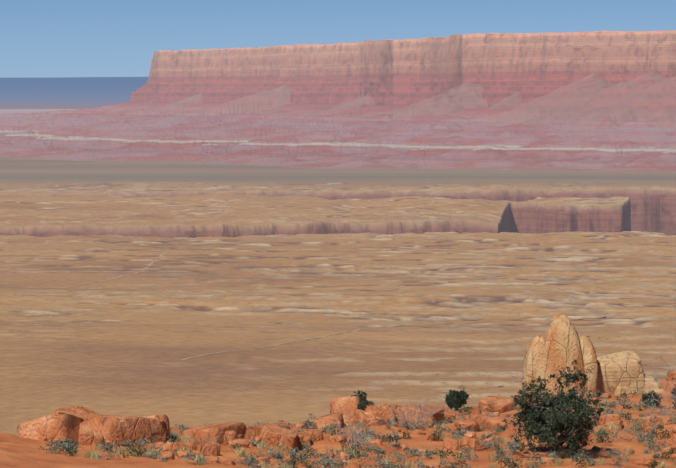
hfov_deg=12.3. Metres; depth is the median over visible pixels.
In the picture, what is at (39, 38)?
sky
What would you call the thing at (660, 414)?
bare shrub
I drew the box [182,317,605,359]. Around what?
road track
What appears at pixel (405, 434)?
dark scrub shrubs
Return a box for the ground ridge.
[0,391,675,467]
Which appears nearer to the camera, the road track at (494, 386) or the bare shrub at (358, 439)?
the bare shrub at (358, 439)
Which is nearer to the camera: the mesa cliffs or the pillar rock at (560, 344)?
the pillar rock at (560, 344)
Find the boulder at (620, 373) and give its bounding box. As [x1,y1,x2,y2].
[597,350,664,396]
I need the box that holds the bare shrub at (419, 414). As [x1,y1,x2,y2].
[385,398,442,429]
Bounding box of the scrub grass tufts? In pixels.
[83,395,675,467]
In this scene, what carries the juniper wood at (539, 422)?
on the ground ridge
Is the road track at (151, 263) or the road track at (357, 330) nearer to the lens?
the road track at (357, 330)
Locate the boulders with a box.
[18,370,675,467]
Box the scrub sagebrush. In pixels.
[45,389,675,467]
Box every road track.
[69,252,167,286]
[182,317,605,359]
[442,364,675,391]
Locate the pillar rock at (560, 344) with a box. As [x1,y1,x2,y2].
[522,314,597,398]
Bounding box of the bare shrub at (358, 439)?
[334,404,374,449]
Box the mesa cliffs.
[0,30,675,172]
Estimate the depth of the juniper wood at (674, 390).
178.40 m
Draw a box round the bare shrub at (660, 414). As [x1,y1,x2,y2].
[640,350,675,437]
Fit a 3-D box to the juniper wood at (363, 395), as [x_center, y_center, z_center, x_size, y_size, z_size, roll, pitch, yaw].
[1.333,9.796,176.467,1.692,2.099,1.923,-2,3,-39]
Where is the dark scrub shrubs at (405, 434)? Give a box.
[47,390,675,467]
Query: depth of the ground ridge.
151.12 m
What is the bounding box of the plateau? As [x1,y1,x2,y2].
[0,77,148,108]
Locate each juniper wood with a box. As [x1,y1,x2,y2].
[351,390,381,409]
[444,386,468,410]
[502,360,606,458]
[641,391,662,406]
[671,387,675,408]
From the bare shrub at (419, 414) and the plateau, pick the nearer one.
the bare shrub at (419, 414)
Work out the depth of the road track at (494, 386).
4729.14 m
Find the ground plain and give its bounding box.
[0,109,675,434]
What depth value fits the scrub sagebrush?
152.23 m
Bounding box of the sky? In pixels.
[0,0,675,77]
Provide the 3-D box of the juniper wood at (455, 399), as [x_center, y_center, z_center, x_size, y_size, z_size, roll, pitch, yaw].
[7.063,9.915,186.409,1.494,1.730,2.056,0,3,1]
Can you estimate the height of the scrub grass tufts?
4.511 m
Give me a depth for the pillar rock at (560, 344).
195.33 m

